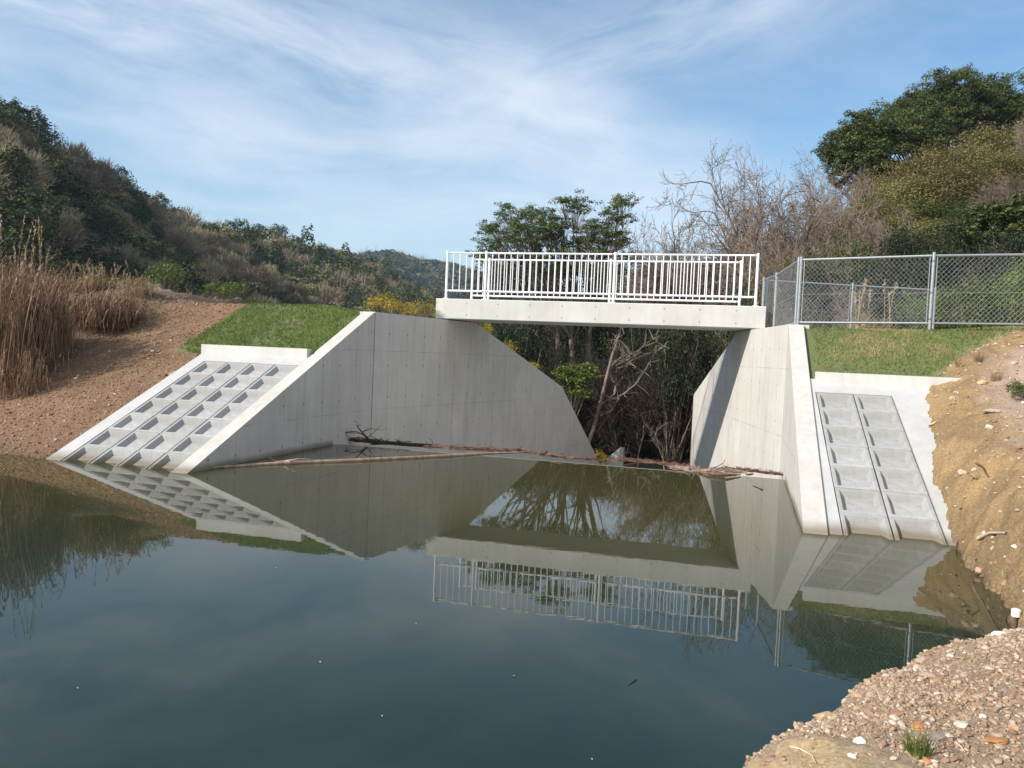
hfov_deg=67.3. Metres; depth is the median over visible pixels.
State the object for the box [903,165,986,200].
leafy tree
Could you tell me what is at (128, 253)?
bare tree
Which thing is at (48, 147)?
evergreen tree
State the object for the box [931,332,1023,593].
bank stones
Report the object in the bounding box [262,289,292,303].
evergreen tree
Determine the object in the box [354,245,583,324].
wood
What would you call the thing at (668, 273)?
bare tree
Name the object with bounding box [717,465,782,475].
twig raft
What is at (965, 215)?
leafy tree
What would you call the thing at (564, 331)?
bare shrub
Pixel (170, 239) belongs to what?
bare tree
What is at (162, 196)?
evergreen tree
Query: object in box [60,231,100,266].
evergreen tree
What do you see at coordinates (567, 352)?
dark bush
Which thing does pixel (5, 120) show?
evergreen tree
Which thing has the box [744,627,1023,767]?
gravel
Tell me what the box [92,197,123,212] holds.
leafy tree
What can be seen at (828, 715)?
stone
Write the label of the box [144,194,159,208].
evergreen tree
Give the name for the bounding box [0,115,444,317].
hillside wood
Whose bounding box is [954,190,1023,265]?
evergreen tree
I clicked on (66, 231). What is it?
bare tree
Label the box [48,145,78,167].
leafy tree
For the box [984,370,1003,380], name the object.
grass tuft
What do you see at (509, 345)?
flower clump
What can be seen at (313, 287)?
leafy tree
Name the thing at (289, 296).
bare tree
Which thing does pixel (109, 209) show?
leafy tree
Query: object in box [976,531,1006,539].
stick
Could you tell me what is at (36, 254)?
evergreen tree
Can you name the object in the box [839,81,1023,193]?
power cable
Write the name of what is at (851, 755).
stone
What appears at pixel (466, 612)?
water
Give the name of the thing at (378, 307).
flower clump
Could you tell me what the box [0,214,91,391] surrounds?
dry reed clump
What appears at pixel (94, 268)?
evergreen tree
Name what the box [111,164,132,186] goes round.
evergreen tree
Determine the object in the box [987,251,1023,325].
hill bush
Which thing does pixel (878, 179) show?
leafy tree
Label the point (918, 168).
leafy tree
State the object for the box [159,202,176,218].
evergreen tree
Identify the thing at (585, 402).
bare shrub
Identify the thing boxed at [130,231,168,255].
leafy tree
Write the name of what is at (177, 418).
revetment
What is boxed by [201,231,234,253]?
bare tree
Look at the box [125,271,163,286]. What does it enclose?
green shrub
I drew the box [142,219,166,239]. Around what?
evergreen tree
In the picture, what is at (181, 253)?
evergreen tree
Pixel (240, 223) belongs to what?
evergreen tree
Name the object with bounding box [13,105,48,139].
evergreen tree
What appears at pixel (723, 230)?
bare tree
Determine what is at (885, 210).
leafy tree
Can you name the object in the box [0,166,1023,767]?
ground
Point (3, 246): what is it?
evergreen tree
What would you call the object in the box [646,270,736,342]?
bare shrub
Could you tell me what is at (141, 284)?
dry reed clump
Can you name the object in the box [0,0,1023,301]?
sky
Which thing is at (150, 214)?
evergreen tree
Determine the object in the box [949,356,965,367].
grass tuft
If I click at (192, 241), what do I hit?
bare tree
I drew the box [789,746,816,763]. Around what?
stick
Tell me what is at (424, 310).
flower clump
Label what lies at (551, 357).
bare shrub
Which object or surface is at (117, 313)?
dry reed clump
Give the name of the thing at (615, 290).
dark bush
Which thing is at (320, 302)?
bare tree
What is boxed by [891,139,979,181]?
leafy tree
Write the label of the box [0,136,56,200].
bare tree
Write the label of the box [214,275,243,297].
evergreen tree
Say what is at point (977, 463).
stick
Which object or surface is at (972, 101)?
power cable
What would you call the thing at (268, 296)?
evergreen tree
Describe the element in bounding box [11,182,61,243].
evergreen tree
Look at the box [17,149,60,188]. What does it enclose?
leafy tree
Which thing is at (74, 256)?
evergreen tree
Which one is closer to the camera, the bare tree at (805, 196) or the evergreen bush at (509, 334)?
the evergreen bush at (509, 334)
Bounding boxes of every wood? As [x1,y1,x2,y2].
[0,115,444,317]
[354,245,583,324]
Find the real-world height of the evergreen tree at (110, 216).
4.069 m
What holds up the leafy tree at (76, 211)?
on the ground
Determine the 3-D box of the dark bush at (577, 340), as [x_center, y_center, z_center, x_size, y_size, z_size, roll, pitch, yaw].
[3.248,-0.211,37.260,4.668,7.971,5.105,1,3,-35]
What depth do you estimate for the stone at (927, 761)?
2.97 m
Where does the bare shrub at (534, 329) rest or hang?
on the ground
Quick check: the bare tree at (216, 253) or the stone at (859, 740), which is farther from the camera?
the bare tree at (216, 253)
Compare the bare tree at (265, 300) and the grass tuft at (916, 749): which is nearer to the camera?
the grass tuft at (916, 749)
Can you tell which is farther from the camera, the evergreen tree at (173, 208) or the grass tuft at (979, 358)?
the evergreen tree at (173, 208)
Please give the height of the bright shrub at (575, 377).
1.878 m
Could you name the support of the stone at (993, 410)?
on the ground
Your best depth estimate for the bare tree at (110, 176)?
153.59 m
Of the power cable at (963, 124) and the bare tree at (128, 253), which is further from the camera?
the bare tree at (128, 253)
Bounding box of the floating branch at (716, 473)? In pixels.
[699,471,740,475]
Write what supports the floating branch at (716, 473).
on the water
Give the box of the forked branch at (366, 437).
[345,421,433,444]
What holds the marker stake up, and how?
on the ground
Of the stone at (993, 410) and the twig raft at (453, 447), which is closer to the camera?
the stone at (993, 410)
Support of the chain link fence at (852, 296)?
on the ground
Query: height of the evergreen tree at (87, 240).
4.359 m
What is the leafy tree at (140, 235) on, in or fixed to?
on the ground
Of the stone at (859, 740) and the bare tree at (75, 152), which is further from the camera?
the bare tree at (75, 152)
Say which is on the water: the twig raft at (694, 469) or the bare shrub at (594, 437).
the twig raft at (694, 469)
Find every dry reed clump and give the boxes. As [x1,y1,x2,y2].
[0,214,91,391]
[0,243,84,307]
[0,256,22,290]
[0,340,68,401]
[24,275,100,362]
[46,258,139,292]
[54,262,164,333]
[118,261,163,297]
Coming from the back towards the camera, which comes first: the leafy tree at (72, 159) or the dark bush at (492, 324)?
the leafy tree at (72, 159)
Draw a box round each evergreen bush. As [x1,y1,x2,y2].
[458,274,490,322]
[479,323,536,362]
[522,274,588,348]
[642,297,725,462]
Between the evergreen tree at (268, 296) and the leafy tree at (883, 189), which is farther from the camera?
the evergreen tree at (268, 296)
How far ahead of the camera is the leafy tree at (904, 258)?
32.75 m
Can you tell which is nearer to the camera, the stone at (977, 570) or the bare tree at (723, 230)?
the stone at (977, 570)
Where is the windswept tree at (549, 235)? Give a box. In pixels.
[465,188,643,418]
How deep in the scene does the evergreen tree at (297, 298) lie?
167.02 m
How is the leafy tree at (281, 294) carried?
on the ground
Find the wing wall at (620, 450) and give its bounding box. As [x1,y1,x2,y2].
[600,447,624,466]
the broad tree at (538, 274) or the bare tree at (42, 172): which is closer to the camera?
the broad tree at (538, 274)
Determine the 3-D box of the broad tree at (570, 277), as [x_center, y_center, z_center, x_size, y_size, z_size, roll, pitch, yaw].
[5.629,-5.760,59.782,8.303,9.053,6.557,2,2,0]
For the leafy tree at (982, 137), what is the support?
on the ground
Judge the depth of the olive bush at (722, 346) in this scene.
29.24 m
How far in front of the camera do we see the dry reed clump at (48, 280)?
15.50 m
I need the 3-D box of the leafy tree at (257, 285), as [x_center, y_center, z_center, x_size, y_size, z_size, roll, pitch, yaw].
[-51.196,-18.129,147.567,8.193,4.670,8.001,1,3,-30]
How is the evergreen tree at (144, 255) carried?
on the ground
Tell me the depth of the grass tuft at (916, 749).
3.03 m
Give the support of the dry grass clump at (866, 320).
on the ground
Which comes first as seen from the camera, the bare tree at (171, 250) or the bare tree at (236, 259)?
the bare tree at (171, 250)
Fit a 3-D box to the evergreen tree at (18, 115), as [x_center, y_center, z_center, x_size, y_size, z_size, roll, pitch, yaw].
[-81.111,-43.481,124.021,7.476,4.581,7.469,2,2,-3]
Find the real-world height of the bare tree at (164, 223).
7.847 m
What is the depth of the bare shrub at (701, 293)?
32.84 m
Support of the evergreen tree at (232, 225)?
on the ground
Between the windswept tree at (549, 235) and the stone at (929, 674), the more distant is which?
the windswept tree at (549, 235)
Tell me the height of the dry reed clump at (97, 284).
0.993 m
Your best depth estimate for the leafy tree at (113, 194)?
144.62 m
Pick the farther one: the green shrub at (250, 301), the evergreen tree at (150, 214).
the evergreen tree at (150, 214)
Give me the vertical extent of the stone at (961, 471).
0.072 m
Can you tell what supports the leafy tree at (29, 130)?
on the ground
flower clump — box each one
[366,291,394,312]
[382,295,435,317]
[408,301,435,317]
[479,323,494,333]
[503,339,518,351]
[594,449,609,464]
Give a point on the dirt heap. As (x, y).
(158, 287)
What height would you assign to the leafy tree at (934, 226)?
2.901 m
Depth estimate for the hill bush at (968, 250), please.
30.56 m
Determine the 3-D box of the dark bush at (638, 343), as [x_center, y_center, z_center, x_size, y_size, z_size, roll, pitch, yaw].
[5.729,0.278,31.233,3.945,6.672,3.607,5,3,44]
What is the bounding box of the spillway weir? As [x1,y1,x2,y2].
[338,444,783,479]
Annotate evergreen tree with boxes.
[0,96,33,134]
[0,101,34,132]
[0,109,24,133]
[0,141,37,195]
[0,189,61,239]
[0,222,45,268]
[0,233,35,269]
[0,251,39,285]
[1,232,67,273]
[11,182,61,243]
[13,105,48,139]
[25,113,65,147]
[26,251,86,286]
[29,132,62,160]
[34,161,61,177]
[43,256,100,280]
[45,221,93,252]
[50,171,105,207]
[51,245,108,276]
[56,187,94,219]
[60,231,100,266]
[79,266,124,288]
[83,245,129,281]
[86,207,125,233]
[93,225,136,249]
[108,178,142,202]
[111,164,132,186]
[115,175,138,191]
[117,259,158,283]
[120,237,154,260]
[123,189,148,217]
[125,271,146,285]
[130,204,153,224]
[132,209,150,226]
[133,250,161,265]
[136,186,159,208]
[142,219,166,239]
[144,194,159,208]
[148,245,186,273]
[150,191,172,206]
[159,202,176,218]
[165,261,215,297]
[168,205,180,220]
[173,246,197,266]
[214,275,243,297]
[218,219,238,231]
[226,250,244,265]
[233,217,249,234]
[243,288,277,303]
[247,257,270,268]
[250,223,269,238]
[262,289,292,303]
[270,224,288,240]
[285,295,302,304]
[349,258,366,267]
[810,96,959,180]
[822,142,904,204]
[877,62,1023,154]
[882,87,982,162]
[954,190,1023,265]
[959,84,1021,135]
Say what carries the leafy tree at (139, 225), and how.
on the ground
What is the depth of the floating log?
12.12 m
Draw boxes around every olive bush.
[653,303,727,452]
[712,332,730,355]
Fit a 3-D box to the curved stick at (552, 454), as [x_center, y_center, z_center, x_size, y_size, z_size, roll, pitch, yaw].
[0.715,1.257,13.709,0.160,0.085,0.706,1,3,-31]
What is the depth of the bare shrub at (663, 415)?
29.56 m
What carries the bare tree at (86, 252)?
on the ground
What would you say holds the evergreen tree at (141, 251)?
on the ground
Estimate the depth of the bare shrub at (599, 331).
36.37 m
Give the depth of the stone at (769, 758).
3.17 m
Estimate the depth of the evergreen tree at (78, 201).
120.30 m
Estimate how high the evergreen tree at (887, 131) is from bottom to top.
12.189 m
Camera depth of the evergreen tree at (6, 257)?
64.94 m
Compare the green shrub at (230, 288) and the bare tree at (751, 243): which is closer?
the green shrub at (230, 288)
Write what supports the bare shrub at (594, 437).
on the ground
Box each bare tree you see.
[0,121,35,159]
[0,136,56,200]
[1,120,31,138]
[19,128,46,161]
[27,201,92,257]
[54,136,95,171]
[61,162,103,190]
[61,238,102,263]
[79,156,124,188]
[96,241,144,274]
[106,212,134,232]
[124,193,166,223]
[135,254,184,289]
[139,254,154,266]
[146,218,173,240]
[155,245,182,266]
[158,221,205,260]
[161,228,194,255]
[170,224,212,261]
[171,267,223,298]
[191,225,217,253]
[193,243,227,258]
[195,250,232,268]
[195,254,235,287]
[196,251,243,287]
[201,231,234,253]
[224,239,253,263]
[226,250,250,270]
[232,268,269,296]
[238,262,283,294]
[246,290,278,304]
[258,261,289,293]
[278,279,310,302]
[284,291,306,304]
[305,297,316,304]
[314,300,326,304]
[316,282,348,308]
[341,248,357,266]
[592,137,899,331]
[607,178,829,302]
[623,225,725,303]
[627,244,718,302]
[649,175,920,364]
[680,216,914,390]
[702,222,882,365]
[758,156,869,272]
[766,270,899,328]
[812,163,891,234]
[841,212,894,296]
[965,169,1023,213]
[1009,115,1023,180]
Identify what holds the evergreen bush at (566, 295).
on the ground
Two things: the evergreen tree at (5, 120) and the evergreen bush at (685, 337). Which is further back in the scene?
the evergreen tree at (5, 120)
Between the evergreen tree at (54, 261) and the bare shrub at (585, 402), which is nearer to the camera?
the bare shrub at (585, 402)
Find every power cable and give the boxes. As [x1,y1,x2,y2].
[826,87,1023,203]
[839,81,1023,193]
[911,67,1023,143]
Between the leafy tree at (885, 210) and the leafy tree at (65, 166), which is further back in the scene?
the leafy tree at (65, 166)
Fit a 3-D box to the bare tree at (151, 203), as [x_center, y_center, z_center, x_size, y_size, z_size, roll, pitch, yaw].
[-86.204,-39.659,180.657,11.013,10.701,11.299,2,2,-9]
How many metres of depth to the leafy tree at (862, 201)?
41.15 m
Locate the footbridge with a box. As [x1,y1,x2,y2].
[435,251,765,330]
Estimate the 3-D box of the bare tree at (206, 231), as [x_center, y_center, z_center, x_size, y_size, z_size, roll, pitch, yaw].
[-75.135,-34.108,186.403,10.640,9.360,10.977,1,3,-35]
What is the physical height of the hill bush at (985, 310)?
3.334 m
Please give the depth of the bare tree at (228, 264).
146.51 m
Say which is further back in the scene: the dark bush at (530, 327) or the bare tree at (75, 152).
the bare tree at (75, 152)
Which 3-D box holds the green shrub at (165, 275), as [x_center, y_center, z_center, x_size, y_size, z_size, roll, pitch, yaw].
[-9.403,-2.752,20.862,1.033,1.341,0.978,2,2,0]
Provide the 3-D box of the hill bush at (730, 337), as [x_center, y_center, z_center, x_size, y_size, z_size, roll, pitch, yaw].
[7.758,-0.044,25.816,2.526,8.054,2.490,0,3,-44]
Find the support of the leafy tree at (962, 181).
on the ground
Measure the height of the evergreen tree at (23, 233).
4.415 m
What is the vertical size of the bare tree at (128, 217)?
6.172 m
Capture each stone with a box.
[764,755,775,761]
[812,711,836,719]
[847,753,856,758]
[851,691,861,699]
[853,736,865,743]
[891,709,903,715]
[911,721,924,730]
[922,671,935,677]
[922,756,932,764]
[927,732,946,740]
[953,720,967,728]
[958,469,965,474]
[970,474,980,478]
[975,567,980,573]
[977,380,987,384]
[980,736,1007,744]
[982,409,1001,412]
[991,631,1006,635]
[1008,723,1018,730]
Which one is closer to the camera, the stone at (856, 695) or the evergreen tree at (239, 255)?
the stone at (856, 695)
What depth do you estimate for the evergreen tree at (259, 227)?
255.94 m
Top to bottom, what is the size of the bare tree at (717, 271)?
12.396 m
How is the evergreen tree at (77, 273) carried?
on the ground
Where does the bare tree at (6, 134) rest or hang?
on the ground
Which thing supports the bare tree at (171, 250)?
on the ground
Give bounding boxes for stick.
[546,453,566,458]
[569,456,590,459]
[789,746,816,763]
[917,664,927,679]
[975,462,988,476]
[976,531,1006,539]
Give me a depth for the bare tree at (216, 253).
162.63 m
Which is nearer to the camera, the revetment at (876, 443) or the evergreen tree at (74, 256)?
the revetment at (876, 443)
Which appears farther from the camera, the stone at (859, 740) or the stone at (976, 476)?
the stone at (976, 476)
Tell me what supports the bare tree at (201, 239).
on the ground
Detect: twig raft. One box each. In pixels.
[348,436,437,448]
[426,441,544,454]
[542,453,625,461]
[618,454,696,467]
[666,462,751,473]
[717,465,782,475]
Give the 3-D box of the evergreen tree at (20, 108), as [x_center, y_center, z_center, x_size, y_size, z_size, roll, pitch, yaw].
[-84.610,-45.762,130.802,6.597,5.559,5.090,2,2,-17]
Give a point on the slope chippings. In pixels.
(104, 411)
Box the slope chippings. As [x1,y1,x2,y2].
[0,293,247,457]
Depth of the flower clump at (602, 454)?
27.44 m
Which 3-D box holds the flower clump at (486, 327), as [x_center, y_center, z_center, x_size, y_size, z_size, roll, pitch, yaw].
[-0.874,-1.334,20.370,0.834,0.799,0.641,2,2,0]
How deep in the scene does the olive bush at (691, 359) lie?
29.36 m
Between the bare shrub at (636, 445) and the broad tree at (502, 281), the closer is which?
the bare shrub at (636, 445)
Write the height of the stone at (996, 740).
0.028 m
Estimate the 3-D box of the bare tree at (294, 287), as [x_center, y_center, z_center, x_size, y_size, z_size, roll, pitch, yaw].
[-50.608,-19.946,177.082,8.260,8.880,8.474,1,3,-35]
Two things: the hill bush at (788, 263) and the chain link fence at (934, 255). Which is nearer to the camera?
the chain link fence at (934, 255)
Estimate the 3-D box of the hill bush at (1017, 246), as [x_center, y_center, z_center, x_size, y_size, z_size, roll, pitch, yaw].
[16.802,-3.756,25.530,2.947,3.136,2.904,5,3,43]
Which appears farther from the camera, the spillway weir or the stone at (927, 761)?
the spillway weir
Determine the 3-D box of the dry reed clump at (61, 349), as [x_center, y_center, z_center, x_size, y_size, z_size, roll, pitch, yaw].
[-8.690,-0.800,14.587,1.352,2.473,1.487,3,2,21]
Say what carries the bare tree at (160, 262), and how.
on the ground
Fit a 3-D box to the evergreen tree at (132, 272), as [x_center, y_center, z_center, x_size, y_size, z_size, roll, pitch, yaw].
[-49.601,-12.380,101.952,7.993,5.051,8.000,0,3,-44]
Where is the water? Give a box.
[0,444,1011,767]
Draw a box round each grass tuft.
[888,721,954,759]
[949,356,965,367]
[972,352,990,361]
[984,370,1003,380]
[987,561,1008,575]
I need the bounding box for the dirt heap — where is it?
[128,282,176,293]
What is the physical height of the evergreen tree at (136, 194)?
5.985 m
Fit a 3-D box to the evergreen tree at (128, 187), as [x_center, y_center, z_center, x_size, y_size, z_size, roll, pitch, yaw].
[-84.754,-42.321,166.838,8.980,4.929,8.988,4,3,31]
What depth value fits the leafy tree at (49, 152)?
126.63 m
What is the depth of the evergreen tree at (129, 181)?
180.75 m
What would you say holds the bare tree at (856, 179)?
on the ground
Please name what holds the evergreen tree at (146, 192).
on the ground
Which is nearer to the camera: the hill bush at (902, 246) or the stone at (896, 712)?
the stone at (896, 712)
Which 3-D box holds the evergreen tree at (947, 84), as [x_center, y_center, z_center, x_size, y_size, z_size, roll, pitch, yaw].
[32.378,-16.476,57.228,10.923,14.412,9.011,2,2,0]
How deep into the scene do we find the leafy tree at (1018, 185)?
44.74 m
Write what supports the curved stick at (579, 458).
on the twig raft at (604, 459)
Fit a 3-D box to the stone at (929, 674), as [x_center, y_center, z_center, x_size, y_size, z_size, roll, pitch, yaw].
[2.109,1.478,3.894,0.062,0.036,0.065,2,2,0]
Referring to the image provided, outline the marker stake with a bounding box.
[1011,608,1020,628]
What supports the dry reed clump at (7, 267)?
on the ground
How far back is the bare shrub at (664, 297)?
34.75 m
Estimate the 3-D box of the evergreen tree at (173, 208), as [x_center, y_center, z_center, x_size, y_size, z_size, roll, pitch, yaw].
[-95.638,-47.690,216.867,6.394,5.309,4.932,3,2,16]
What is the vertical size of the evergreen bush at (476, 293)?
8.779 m
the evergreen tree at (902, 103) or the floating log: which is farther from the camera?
the evergreen tree at (902, 103)
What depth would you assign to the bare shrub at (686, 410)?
28.65 m
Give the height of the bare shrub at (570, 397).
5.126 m
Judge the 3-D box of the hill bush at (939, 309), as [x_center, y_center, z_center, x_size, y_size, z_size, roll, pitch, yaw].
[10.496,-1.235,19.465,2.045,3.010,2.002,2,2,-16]
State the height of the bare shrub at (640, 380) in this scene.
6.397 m
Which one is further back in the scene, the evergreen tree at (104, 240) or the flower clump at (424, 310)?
the evergreen tree at (104, 240)
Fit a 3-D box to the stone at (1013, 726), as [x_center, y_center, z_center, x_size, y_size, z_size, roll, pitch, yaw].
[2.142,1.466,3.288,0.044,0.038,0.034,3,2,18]
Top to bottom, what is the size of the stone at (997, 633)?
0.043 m
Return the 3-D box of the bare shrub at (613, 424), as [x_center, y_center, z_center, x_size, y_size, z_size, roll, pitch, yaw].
[4.500,0.861,30.378,4.719,6.432,3.901,2,2,-13]
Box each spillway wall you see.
[172,311,599,473]
[690,324,827,534]
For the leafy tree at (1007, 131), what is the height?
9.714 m
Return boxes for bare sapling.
[629,406,649,466]
[646,419,667,469]
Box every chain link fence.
[761,257,799,326]
[765,277,936,329]
[796,252,1023,329]
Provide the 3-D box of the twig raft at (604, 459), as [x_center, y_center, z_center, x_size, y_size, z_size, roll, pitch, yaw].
[1.256,1.281,13.624,1.655,0.109,0.440,3,2,14]
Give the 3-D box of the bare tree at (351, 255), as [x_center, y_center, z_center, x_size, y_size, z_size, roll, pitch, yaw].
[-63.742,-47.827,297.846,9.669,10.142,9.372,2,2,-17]
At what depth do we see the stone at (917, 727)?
3.23 m
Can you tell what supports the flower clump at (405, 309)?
on the ground
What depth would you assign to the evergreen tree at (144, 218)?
165.78 m
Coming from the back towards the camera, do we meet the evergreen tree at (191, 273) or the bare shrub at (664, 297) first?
the evergreen tree at (191, 273)
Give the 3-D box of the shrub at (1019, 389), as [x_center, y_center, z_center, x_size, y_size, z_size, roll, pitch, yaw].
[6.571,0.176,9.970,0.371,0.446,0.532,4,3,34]
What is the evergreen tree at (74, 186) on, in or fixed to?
on the ground
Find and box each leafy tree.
[6,215,59,241]
[17,118,37,137]
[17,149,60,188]
[28,137,61,163]
[38,202,93,234]
[39,193,74,208]
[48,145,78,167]
[49,153,63,164]
[49,158,79,171]
[75,197,126,223]
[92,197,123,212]
[93,182,132,210]
[99,239,123,253]
[101,220,155,249]
[104,186,138,209]
[122,215,151,234]
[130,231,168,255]
[140,241,181,256]
[142,215,177,226]
[233,277,268,297]
[267,287,288,298]
[301,282,328,298]
[816,208,880,248]
[833,191,902,222]
[844,165,896,209]
[849,195,921,252]
[860,171,920,204]
[870,209,935,253]
[872,243,940,281]
[877,140,959,185]
[877,171,955,218]
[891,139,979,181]
[892,195,959,228]
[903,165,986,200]
[905,216,987,257]
[913,158,1016,206]
[931,191,1001,222]
[935,198,1022,231]
[937,133,999,171]
[948,117,1023,172]
[970,175,1023,200]
[973,144,1023,200]
[987,110,1023,157]
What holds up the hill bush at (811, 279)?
on the ground
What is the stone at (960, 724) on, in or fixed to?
on the ground
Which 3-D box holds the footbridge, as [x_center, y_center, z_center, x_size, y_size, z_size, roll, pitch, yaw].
[1.984,-2.164,17.767,7.350,1.608,1.520,3,2,15]
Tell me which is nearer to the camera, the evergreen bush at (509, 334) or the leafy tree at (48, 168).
the evergreen bush at (509, 334)
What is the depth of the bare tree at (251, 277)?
150.65 m
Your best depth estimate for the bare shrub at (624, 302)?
34.79 m
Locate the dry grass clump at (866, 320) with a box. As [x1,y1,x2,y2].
[844,279,897,328]
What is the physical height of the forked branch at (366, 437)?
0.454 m
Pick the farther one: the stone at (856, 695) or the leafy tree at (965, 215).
the leafy tree at (965, 215)
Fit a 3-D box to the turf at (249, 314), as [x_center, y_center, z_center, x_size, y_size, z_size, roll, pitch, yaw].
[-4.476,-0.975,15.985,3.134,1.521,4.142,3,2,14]
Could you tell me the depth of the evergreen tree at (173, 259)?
135.83 m
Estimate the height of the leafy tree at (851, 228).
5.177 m
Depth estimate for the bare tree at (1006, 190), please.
35.41 m
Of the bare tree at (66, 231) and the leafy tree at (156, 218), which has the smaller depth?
the bare tree at (66, 231)
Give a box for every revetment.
[46,344,310,468]
[810,372,961,545]
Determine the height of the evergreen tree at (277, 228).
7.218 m
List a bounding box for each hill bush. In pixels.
[706,261,784,375]
[746,273,816,326]
[750,238,831,319]
[777,242,867,327]
[820,220,894,327]
[844,246,937,329]
[867,221,959,308]
[879,279,960,329]
[893,238,989,328]
[926,217,1005,279]
[935,261,1022,328]
[956,262,1023,327]
[966,225,1023,306]
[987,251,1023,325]
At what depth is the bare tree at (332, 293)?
193.69 m
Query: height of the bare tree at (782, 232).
14.460 m
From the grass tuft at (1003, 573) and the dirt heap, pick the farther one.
the dirt heap
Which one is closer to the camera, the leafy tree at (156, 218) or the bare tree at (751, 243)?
the bare tree at (751, 243)
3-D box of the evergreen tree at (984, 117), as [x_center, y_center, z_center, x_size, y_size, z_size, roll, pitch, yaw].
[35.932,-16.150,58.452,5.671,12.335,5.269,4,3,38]
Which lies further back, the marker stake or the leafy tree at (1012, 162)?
the leafy tree at (1012, 162)
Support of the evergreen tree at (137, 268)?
on the ground
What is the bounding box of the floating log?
[213,451,524,467]
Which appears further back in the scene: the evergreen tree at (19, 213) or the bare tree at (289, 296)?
the bare tree at (289, 296)
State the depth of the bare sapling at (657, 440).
26.91 m
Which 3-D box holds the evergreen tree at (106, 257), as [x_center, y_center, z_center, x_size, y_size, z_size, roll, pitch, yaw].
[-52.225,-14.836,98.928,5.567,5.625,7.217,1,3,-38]
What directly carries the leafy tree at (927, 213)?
on the ground
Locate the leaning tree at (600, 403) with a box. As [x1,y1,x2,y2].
[588,327,668,442]
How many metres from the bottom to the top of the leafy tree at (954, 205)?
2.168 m
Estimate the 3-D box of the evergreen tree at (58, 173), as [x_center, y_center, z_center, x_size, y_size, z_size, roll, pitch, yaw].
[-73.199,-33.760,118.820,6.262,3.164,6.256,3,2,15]
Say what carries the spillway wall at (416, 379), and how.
on the ground
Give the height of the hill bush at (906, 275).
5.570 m
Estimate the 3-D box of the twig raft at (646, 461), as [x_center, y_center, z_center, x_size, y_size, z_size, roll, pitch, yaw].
[2.520,1.341,13.392,1.461,0.118,0.351,4,2,28]
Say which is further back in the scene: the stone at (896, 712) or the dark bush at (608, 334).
the dark bush at (608, 334)
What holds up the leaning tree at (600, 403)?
on the ground
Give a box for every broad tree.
[468,261,538,326]
[495,251,576,300]
[537,255,632,299]
[590,257,682,297]
[637,260,717,293]
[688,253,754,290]
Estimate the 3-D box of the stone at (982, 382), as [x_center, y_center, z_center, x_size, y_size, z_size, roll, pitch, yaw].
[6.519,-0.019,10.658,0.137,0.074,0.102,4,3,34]
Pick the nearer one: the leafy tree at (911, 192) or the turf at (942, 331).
the turf at (942, 331)
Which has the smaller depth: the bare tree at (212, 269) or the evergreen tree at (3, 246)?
the evergreen tree at (3, 246)
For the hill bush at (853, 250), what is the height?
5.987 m
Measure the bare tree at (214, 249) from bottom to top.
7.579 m
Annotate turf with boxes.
[177,302,360,354]
[809,326,1023,376]
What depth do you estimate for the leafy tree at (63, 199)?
115.03 m
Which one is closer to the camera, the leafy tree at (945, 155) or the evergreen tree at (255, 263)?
the leafy tree at (945, 155)
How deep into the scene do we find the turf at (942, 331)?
12.56 m
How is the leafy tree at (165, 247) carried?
on the ground
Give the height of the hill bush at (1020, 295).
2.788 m
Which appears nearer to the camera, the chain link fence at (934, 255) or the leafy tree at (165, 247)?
the chain link fence at (934, 255)
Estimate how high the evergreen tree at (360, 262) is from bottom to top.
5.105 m
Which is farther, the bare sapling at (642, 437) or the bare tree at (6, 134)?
the bare tree at (6, 134)
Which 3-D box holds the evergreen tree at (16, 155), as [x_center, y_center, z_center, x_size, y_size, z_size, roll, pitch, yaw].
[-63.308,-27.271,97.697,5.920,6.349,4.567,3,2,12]
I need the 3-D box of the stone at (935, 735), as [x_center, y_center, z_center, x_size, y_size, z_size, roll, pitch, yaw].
[1.736,1.442,3.144,0.116,0.024,0.042,2,2,-22]
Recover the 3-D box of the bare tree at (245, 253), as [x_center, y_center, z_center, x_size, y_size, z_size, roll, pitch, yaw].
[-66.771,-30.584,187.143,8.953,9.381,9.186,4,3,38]
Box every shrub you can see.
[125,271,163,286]
[144,258,183,291]
[203,281,248,302]
[243,298,264,303]
[494,275,548,371]
[517,325,571,383]
[530,283,587,361]
[540,326,642,457]
[543,359,590,436]
[550,361,601,416]
[564,270,648,432]
[574,371,648,461]
[576,328,684,463]
[587,352,675,465]
[592,272,657,395]
[608,328,683,454]
[622,274,703,341]
[623,369,703,460]
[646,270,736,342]
[646,328,713,461]
[674,251,743,367]
[1004,380,1023,401]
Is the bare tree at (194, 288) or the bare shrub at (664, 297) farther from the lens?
the bare tree at (194, 288)
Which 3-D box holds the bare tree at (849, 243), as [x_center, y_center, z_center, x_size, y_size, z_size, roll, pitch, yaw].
[10.100,-0.519,29.654,8.219,10.893,7.776,4,3,36]
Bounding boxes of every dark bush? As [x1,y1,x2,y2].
[472,297,526,336]
[487,298,553,378]
[510,324,586,396]
[542,299,604,392]
[558,274,643,302]
[574,300,661,452]
[575,275,643,427]
[604,328,685,458]

